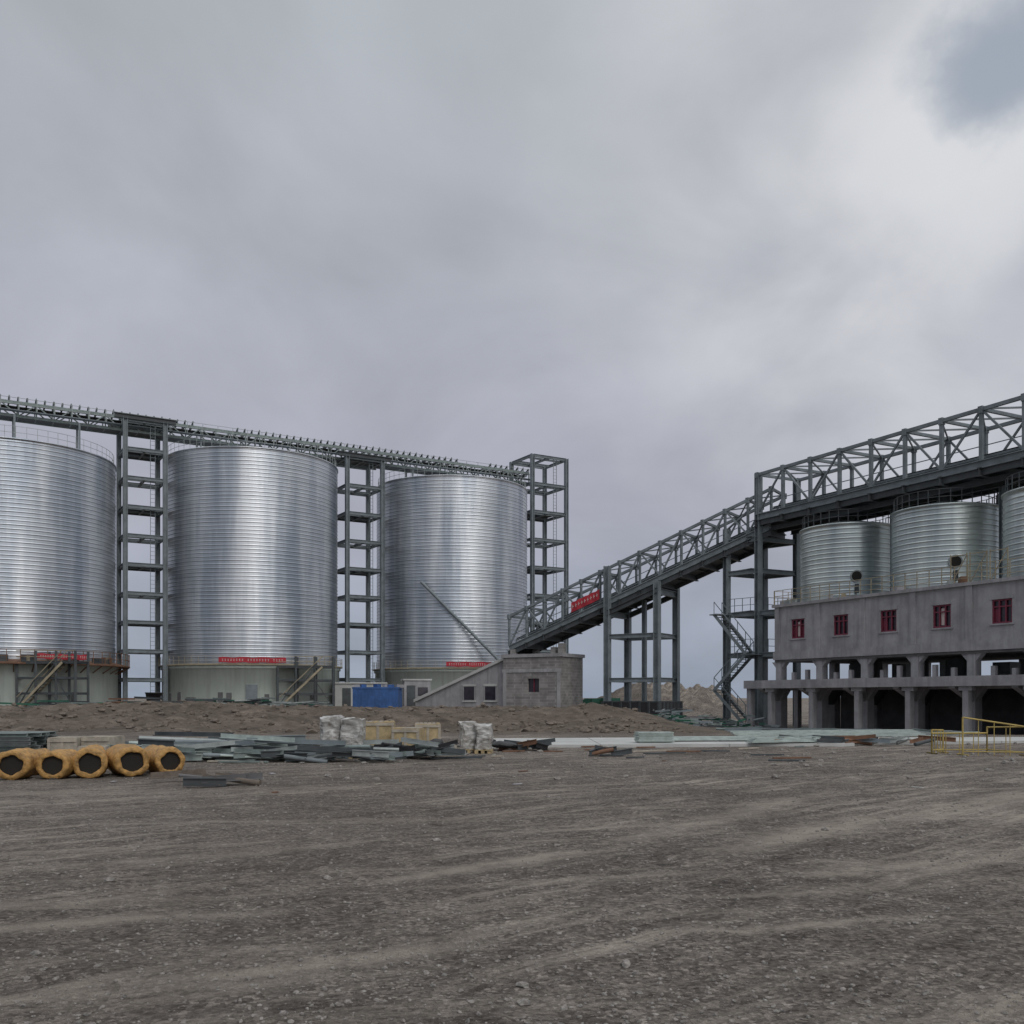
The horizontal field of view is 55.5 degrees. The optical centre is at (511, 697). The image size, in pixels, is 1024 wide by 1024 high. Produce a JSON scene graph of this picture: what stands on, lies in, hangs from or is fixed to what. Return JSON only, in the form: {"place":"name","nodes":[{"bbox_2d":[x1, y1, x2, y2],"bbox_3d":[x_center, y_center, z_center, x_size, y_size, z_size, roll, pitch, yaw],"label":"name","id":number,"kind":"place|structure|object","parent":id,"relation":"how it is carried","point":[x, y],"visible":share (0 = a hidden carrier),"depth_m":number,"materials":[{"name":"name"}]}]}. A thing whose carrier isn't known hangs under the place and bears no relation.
{"place":"outdoors","nodes":[
{"label":"outdoors","id":0,"kind":"place"},
{"bbox_2d":[145,692,161,700],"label":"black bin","id":1,"kind":"object","parent":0,"point":[153,694],"visible":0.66,"depth_m":78.99,"materials":[{"name":"plastic"}]},
{"bbox_2d":[0,682,1023,1023],"bbox_3d":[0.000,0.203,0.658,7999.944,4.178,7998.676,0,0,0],"label":"ground","id":2,"kind":"structure","parent":0,"point":[118,804],"depth_m":9.04,"materials":[{"name":"stone"}]},
{"bbox_2d":[0,747,40,779],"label":"insulation roll","id":3,"kind":"object","parent":2,"relation":"on","point":[17,763],"visible":0.94,"depth_m":19.76,"materials":[{"name":"yellow fabric"}]},
{"bbox_2d":[0,731,59,752],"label":"galvanised channel stack","id":4,"kind":"object","parent":2,"relation":"on","point":[10,740],"visible":0.47,"depth_m":26.21,"materials":[{"name":"metal"}]},
{"bbox_2d":[35,748,49,774],"bbox_3d":[-10.655,1.422,21.747,0.675,0.580,0.921,0,0,-8],"label":"insulation roll","id":5,"kind":"object","parent":2,"relation":"on","point":[42,750],"visible":0.06,"depth_m":21.77,"materials":[{"name":"yellow fabric"}]},
{"bbox_2d":[15,650,89,705],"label":"steel stair platform","id":6,"kind":"structure","parent":2,"relation":"on","point":[35,692],"depth_m":81.60,"materials":[{"name":"paint"}]},
{"bbox_2d":[35,749,77,778],"bbox_3d":[-9.508,1.386,20.496,0.692,0.593,1.029,0,0,-6],"label":"insulation roll","id":7,"kind":"object","parent":2,"relation":"on","point":[57,763],"visible":0.91,"depth_m":20.05,"materials":[{"name":"yellow fabric"}]},
{"bbox_2d":[0,425,129,706],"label":"steel silo","id":8,"kind":"object","parent":2,"relation":"on","point":[57,546],"visible":0.96,"depth_m":84.50,"materials":[{"name":"metal"}]},
{"bbox_2d":[37,653,86,659],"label":"red banner","id":9,"kind":"object","parent":8,"relation":"attached to","point":[81,657],"visible":0.67,"depth_m":83.51,"materials":[{"name":"fabric"}]},
{"bbox_2d":[47,736,83,750],"bbox_3d":[-12.151,1.395,26.600,0.770,0.645,0.882,0,0,-6],"label":"wooden crate","id":10,"kind":"object","parent":2,"relation":"on","point":[65,742],"visible":0.51,"depth_m":26.20,"materials":[{"name":"beige wood"}]},
{"bbox_2d":[72,744,108,777],"bbox_3d":[-9.095,1.363,21.002,0.728,0.662,1.332,0,0,-23],"label":"insulation roll","id":11,"kind":"object","parent":2,"relation":"on","point":[90,761],"visible":0.98,"depth_m":20.45,"materials":[{"name":"yellow fabric"}]},
{"bbox_2d":[77,745,109,750],"bbox_3d":[-11.001,1.487,25.599,0.726,0.425,0.581,0,0,-11],"label":"wooden crate","id":12,"kind":"object","parent":2,"relation":"on","point":[105,747],"visible":0.21,"depth_m":25.41,"materials":[{"name":"beige wood"}]},
{"bbox_2d":[81,735,124,745],"bbox_3d":[-11.299,1.384,26.901,0.818,0.642,0.883,0,0,6],"label":"wooden crate","id":13,"kind":"object","parent":2,"relation":"on","point":[100,740],"visible":0.5,"depth_m":26.51,"materials":[{"name":"beige wood"}]},
{"bbox_2d":[0,696,230,707],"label":"galvanised section pile","id":14,"kind":"object","parent":2,"relation":"on","point":[43,702],"visible":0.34,"depth_m":75.89,"materials":[{"name":"metal"}]},
{"bbox_2d":[106,744,148,776],"bbox_3d":[-8.538,1.360,21.483,0.775,0.684,1.424,0,0,-33],"label":"insulation roll","id":15,"kind":"object","parent":2,"relation":"on","point":[129,760],"visible":0.94,"depth_m":20.96,"materials":[{"name":"yellow fabric"}]},
{"bbox_2d":[108,412,175,700],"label":"steel frame tower","id":16,"kind":"structure","parent":2,"relation":"on","point":[156,455],"depth_m":95.50,"materials":[{"name":"metal"}]},
{"bbox_2d":[144,744,185,771],"bbox_3d":[-7.907,1.390,21.970,0.714,0.626,1.423,0,0,-36],"label":"insulation roll","id":17,"kind":"object","parent":2,"relation":"on","point":[162,758],"visible":0.77,"depth_m":21.47,"materials":[{"name":"yellow fabric"}]},
{"bbox_2d":[149,769,262,785],"bbox_3d":[-6.054,1.556,18.869,2.492,0.262,1.316,0,0,31],"label":"steel scrap pile","id":18,"kind":"object","parent":2,"relation":"on","point":[192,777],"visible":1,"depth_m":18.64,"materials":[{"name":"metal"}]},
{"bbox_2d":[110,731,345,760],"bbox_3d":[-7.906,1.365,27.622,7.498,0.777,4.466,0,0,0],"label":"galvanised section pile","id":19,"kind":"object","parent":2,"relation":"on","point":[221,745],"visible":0.63,"depth_m":26.32,"materials":[{"name":"metal"}]},
{"bbox_2d":[158,436,342,705],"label":"steel silo","id":20,"kind":"object","parent":2,"relation":"on","point":[252,552],"visible":0.88,"depth_m":94.17,"materials":[{"name":"metal"}]},
{"bbox_2d":[219,657,285,662],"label":"red banner","id":21,"kind":"object","parent":20,"relation":"attached to","point":[248,659],"visible":0.98,"depth_m":92.89,"materials":[{"name":"fabric"}]},
{"bbox_2d":[186,697,332,706],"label":"galvanised section pile","id":22,"kind":"object","parent":2,"relation":"on","point":[263,701],"visible":0.47,"depth_m":85.74,"materials":[{"name":"metal"}]},
{"bbox_2d":[276,656,334,705],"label":"steel stair platform","id":23,"kind":"structure","parent":2,"relation":"on","point":[296,666],"depth_m":92.96,"materials":[{"name":"paint"}]},
{"bbox_2d":[320,715,345,745],"bbox_3d":[-5.152,1.107,27.910,0.716,1.189,0.894,0,0,0],"label":"wrapped pallet","id":24,"kind":"object","parent":2,"relation":"on","point":[330,727],"visible":0.45,"depth_m":27.51,"materials":[{"name":"white plastic"}]},
{"bbox_2d":[260,744,413,762],"bbox_3d":[-4.589,1.484,25.884,3.992,0.496,1.525,0,0,0],"label":"galvanised section pile","id":25,"kind":"object","parent":2,"relation":"on","point":[308,752],"visible":0.98,"depth_m":25.46,"materials":[{"name":"metal"}]},
{"bbox_2d":[0,700,698,733],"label":"earth clods","id":26,"kind":"object","parent":2,"relation":"on","point":[525,726],"visible":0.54,"depth_m":54.44,"materials":[{"name":"brown soil"}]},
{"bbox_2d":[341,717,365,758],"bbox_3d":[-4.490,1.132,27.589,0.697,1.149,0.899,0,0,0],"label":"wrapped pallet","id":27,"kind":"object","parent":2,"relation":"on","point":[353,731],"visible":0.62,"depth_m":27.21,"materials":[{"name":"white plastic"}]},
{"bbox_2d":[335,682,387,705],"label":"site hut","id":28,"kind":"object","parent":2,"relation":"on","point":[343,693],"visible":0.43,"depth_m":97.83,"materials":[{"name":"metal"}]},
{"bbox_2d":[342,688,350,705],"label":"door and window","id":29,"kind":"structure","parent":28,"relation":"in","point":[346,692],"depth_m":97.83,"materials":[{"name":"metal"}]},
{"bbox_2d":[332,451,391,681],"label":"steel frame tower","id":30,"kind":"structure","parent":2,"relation":"on","point":[347,516],"depth_m":107.15,"materials":[{"name":"metal"}]},
{"bbox_2d":[352,684,403,707],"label":"blue site container","id":31,"kind":"object","parent":2,"relation":"on","point":[379,696],"visible":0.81,"depth_m":82.91,"materials":[{"name":"metal"}]},
{"bbox_2d":[354,684,403,706],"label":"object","id":32,"kind":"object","parent":31,"relation":"in","point":[360,685],"depth_m":82.91,"materials":[{"name":"metal"}]},
{"bbox_2d":[365,721,394,745],"bbox_3d":[-3.999,1.205,29.200,0.956,1.005,0.982,0,0,-5],"label":"wooden crate","id":33,"kind":"object","parent":2,"relation":"on","point":[378,730],"visible":0.46,"depth_m":28.74,"materials":[{"name":"brown wood"}]},
{"bbox_2d":[391,727,424,745],"bbox_3d":[-3.049,1.289,28.600,0.816,0.825,0.882,0,0,6],"label":"wooden crate","id":34,"kind":"object","parent":2,"relation":"on","point":[418,733],"visible":0.53,"depth_m":28.21,"materials":[{"name":"brown wood"}]},
{"bbox_2d":[365,737,465,757],"bbox_3d":[-2.797,1.384,27.272,2.969,0.593,1.719,0,0,-8],"label":"steel scrap pile","id":35,"kind":"object","parent":2,"relation":"on","point":[419,748],"visible":0.69,"depth_m":26.98,"materials":[{"name":"grey metal"}]},
{"bbox_2d":[427,739,443,748],"bbox_3d":[-2.151,1.411,27.609,0.602,0.484,0.534,0,0,0],"label":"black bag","id":36,"kind":"object","parent":35,"relation":"on","point":[437,740],"visible":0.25,"depth_m":27.48,"materials":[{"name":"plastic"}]},
{"bbox_2d":[401,679,431,705],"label":"site hut","id":37,"kind":"object","parent":2,"relation":"on","point":[412,689],"visible":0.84,"depth_m":96.38,"materials":[{"name":"concrete"}]},
{"bbox_2d":[407,685,427,705],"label":"door and window","id":38,"kind":"structure","parent":37,"relation":"in","point":[410,688],"depth_m":96.29,"materials":[{"name":"metal"}]},
{"bbox_2d":[415,723,440,740],"bbox_3d":[-2.550,1.234,29.400,0.771,0.943,0.883,0,0,-6],"label":"wooden crate","id":39,"kind":"object","parent":2,"relation":"on","point":[432,731],"visible":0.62,"depth_m":29.01,"materials":[{"name":"brown wood"}]},
{"bbox_2d":[372,465,527,690],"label":"steel silo","id":40,"kind":"object","parent":2,"relation":"on","point":[455,568],"visible":0.88,"depth_m":106.06,"materials":[{"name":"metal"}]},
{"bbox_2d":[446,661,491,666],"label":"red banner","id":41,"kind":"object","parent":40,"relation":"attached to","point":[469,664],"visible":0.87,"depth_m":104.85,"materials":[{"name":"fabric"}]},
{"bbox_2d":[414,658,502,706],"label":"concrete ramp gallery","id":42,"kind":"object","parent":2,"relation":"on","point":[479,686],"visible":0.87,"depth_m":90.72,"materials":[{"name":"grey concrete"}]},
{"bbox_2d":[462,684,496,701],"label":"windows","id":43,"kind":"structure","parent":42,"relation":"in","point":[490,693],"depth_m":89.95,"materials":[{"name":"grey concrete"}]},
{"bbox_2d":[459,721,476,752],"bbox_3d":[-1.339,1.210,29.990,0.590,0.979,0.801,0,0,0],"label":"wrapped pallet","id":44,"kind":"object","parent":2,"relation":"on","point":[467,735],"visible":0.75,"depth_m":29.67,"materials":[{"name":"white plastic"}]},
{"bbox_2d":[475,724,493,753],"bbox_3d":[-0.838,1.240,29.691,0.585,0.912,0.794,0,0,0],"label":"wrapped pallet","id":45,"kind":"object","parent":2,"relation":"on","point":[483,738],"visible":1,"depth_m":29.38,"materials":[{"name":"white plastic"}]},
{"bbox_2d":[492,738,554,749],"bbox_3d":[0.173,1.516,31.551,2.442,0.457,1.412,0,0,0],"label":"steel scrap pile","id":46,"kind":"object","parent":2,"relation":"on","point":[543,744],"visible":0.69,"depth_m":31.15,"materials":[{"name":"black metal"}]},
{"bbox_2d":[493,741,517,748],"bbox_3d":[-0.259,1.500,31.000,0.887,0.256,0.573,0,0,0],"label":"black bag","id":47,"kind":"object","parent":46,"relation":"on","point":[503,744],"visible":0.96,"depth_m":30.82,"materials":[{"name":"plastic"}]},
{"bbox_2d":[50,746,997,792],"bbox_3d":[-1.150,1.665,25.652,30.623,0.095,16.996,0,0,0],"label":"scattered debris","id":48,"kind":"object","parent":2,"relation":"on","point":[475,756],"visible":0.44,"depth_m":27.11,"materials":[{"name":"metal"}]},
{"bbox_2d":[509,453,568,652],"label":"steel frame tower","id":49,"kind":"structure","parent":2,"relation":"on","point":[543,515],"depth_m":119.12,"materials":[{"name":"metal"}]},
{"bbox_2d":[0,394,529,484],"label":"belt conveyor gallery","id":50,"kind":"object","parent":49,"relation":"attached to","point":[52,421],"visible":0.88,"depth_m":99.36,"materials":[{"name":"paint"}]},
{"bbox_2d":[501,643,584,706],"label":"blockwork transfer house","id":51,"kind":"structure","parent":2,"relation":"on","point":[553,678],"depth_m":86.53,"materials":[{"name":"grey concrete"}]},
{"bbox_2d":[111,736,1023,780],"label":"rubble","id":52,"kind":"object","parent":2,"relation":"on","point":[777,776],"visible":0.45,"depth_m":24.79,"materials":[{"name":"stone"}]},
{"bbox_2d":[583,698,619,703],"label":"green netted material","id":53,"kind":"object","parent":2,"relation":"on","point":[594,700],"visible":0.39,"depth_m":97.28,"materials":[{"name":"green fabric"}]},
{"bbox_2d":[588,745,632,755],"bbox_3d":[2.834,1.552,28.613,1.356,0.348,0.693,0,0,-10],"label":"steel scrap pile","id":54,"kind":"object","parent":2,"relation":"on","point":[597,750],"visible":0.98,"depth_m":28.40,"materials":[{"name":"grey metal"}]},
{"bbox_2d":[603,566,679,700],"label":"gallery support tower","id":55,"kind":"structure","parent":2,"relation":"on","point":[656,636],"depth_m":82.81,"materials":[{"name":"metal"}]},
{"bbox_2d":[507,486,786,653],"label":"inclined conveyor gallery","id":56,"kind":"object","parent":55,"relation":"on","point":[696,566],"visible":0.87,"depth_m":82.14,"materials":[{"name":"paint"}]},
{"bbox_2d":[571,590,598,611],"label":"red banner","id":57,"kind":"object","parent":56,"relation":"attached to","point":[584,601],"visible":1,"depth_m":84.19,"materials":[{"name":"fabric"}]},
{"bbox_2d":[601,701,682,717],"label":"foundation pit enclosure","id":58,"kind":"object","parent":2,"relation":"on","point":[646,706],"visible":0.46,"depth_m":80.98,"materials":[{"name":"green plastic"}]},
{"bbox_2d":[652,708,780,727],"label":"steel scrap pile","id":59,"kind":"object","parent":2,"relation":"on","point":[675,715],"visible":0.94,"depth_m":67.67,"materials":[{"name":"metal"}]},
{"bbox_2d":[709,472,800,725],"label":"stair tower","id":60,"kind":"structure","parent":2,"relation":"on","point":[760,573],"depth_m":76.86,"materials":[{"name":"metal"}]},
{"bbox_2d":[754,393,1023,590],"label":"conveyor gallery","id":61,"kind":"object","parent":60,"relation":"on","point":[985,469],"visible":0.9,"depth_m":64.75,"materials":[{"name":"paint"}]},
{"bbox_2d":[727,729,964,736],"bbox_3d":[14.856,1.611,45.367,12.119,0.325,6.623,0,0,-13],"label":"sheet panel stack","id":62,"kind":"object","parent":2,"relation":"on","point":[839,732],"visible":0.75,"depth_m":42.81,"materials":[{"name":"metal"}]},
{"bbox_2d":[716,727,979,734],"bbox_3d":[16.139,1.716,48.252,11.616,0.542,6.915,0,0,0],"label":"galvanised section pile","id":63,"kind":"object","parent":2,"relation":"on","point":[756,729],"visible":0.23,"depth_m":47.26,"materials":[{"name":"paint"}]},
{"bbox_2d":[775,734,955,745],"bbox_3d":[12.483,1.512,35.028,6.980,0.454,2.489,0,0,0],"label":"steel scrap pile","id":64,"kind":"object","parent":2,"relation":"on","point":[869,740],"visible":0.77,"depth_m":34.48,"materials":[{"name":"grey metal"}]},
{"bbox_2d":[744,653,1023,734],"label":"columns and deck","id":65,"kind":"structure","parent":2,"relation":"on","point":[972,687],"depth_m":62.45,"materials":[{"name":"concrete"}]},
{"bbox_2d":[829,657,1023,733],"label":"hoppers and inner walls","id":66,"kind":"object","parent":2,"relation":"on","point":[1003,705],"visible":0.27,"depth_m":63.61,"materials":[{"name":"concrete"}]},
{"bbox_2d":[926,717,1023,755],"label":"yellow guard frame","id":67,"kind":"object","parent":2,"relation":"on","point":[1005,751],"visible":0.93,"depth_m":29.18,"materials":[{"name":"paint"}]},
{"bbox_2d":[0,0,1023,697],"label":"sky","id":68,"kind":"structure","parent":0,"point":[677,253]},
{"bbox_2d":[492,737,1023,747],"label":"concrete road","id":69,"kind":"structure","parent":0,"point":[625,742],"depth_m":34.40,"materials":[{"name":"grey concrete"}]},
{"bbox_2d":[633,732,820,742],"bbox_3d":[7.660,1.383,34.821,6.693,0.352,3.040,0,0,0],"label":"sheet panel stack","id":70,"kind":"object","parent":69,"relation":"on","point":[654,736],"visible":0.98,"depth_m":34.06,"materials":[{"name":"grey metal"}]},
{"bbox_2d":[772,575,1023,659],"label":"walls","id":71,"kind":"structure","parent":0,"point":[986,636],"depth_m":59.79,"materials":[{"name":"concrete"}]},
{"bbox_2d":[799,508,889,601],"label":"rooftop steel silo","id":72,"kind":"object","parent":71,"relation":"on","point":[848,547],"visible":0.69,"depth_m":67.66,"materials":[{"name":"silver metal"}]},
{"bbox_2d":[780,547,1007,603],"bbox_3d":[26.522,-7.580,57.511,1.735,1.841,29.545,0,0,-28],"label":"roof scaffold and materials","id":73,"kind":"object","parent":71,"relation":"on","point":[902,587],"visible":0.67,"depth_m":56.84,"materials":[{"name":"metal"}]},
{"bbox_2d":[774,557,1023,604],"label":"roof railing","id":74,"kind":"object","parent":71,"relation":"on","point":[882,588],"visible":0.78,"depth_m":60.51,"materials":[{"name":"metal"}]},
{"bbox_2d":[775,585,1023,664],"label":"floor and pilasters","id":75,"kind":"structure","parent":71,"relation":"attached to","point":[997,654],"depth_m":61.78,"materials":[{"name":"concrete"}]},
{"bbox_2d":[790,594,1013,639],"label":"windows","id":76,"kind":"structure","parent":71,"relation":"attached to","point":[1001,610],"depth_m":58.16,"materials":[{"name":"dark glass"},{"name":"red painted metal"}]},
{"bbox_2d":[890,487,998,588],"bbox_3d":[28.141,-9.860,63.174,6.740,6.420,6.872,0,0,0],"label":"rooftop steel silo","id":77,"kind":"object","parent":71,"relation":"on","point":[937,533],"visible":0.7,"depth_m":60.53,"materials":[{"name":"silver metal"}]},
{"bbox_2d":[1001,471,1023,577],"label":"rooftop steel silo","id":78,"kind":"object","parent":71,"relation":"on","point":[1013,520],"visible":0.88,"depth_m":55.69,"materials":[{"name":"silver metal"}]}
]}

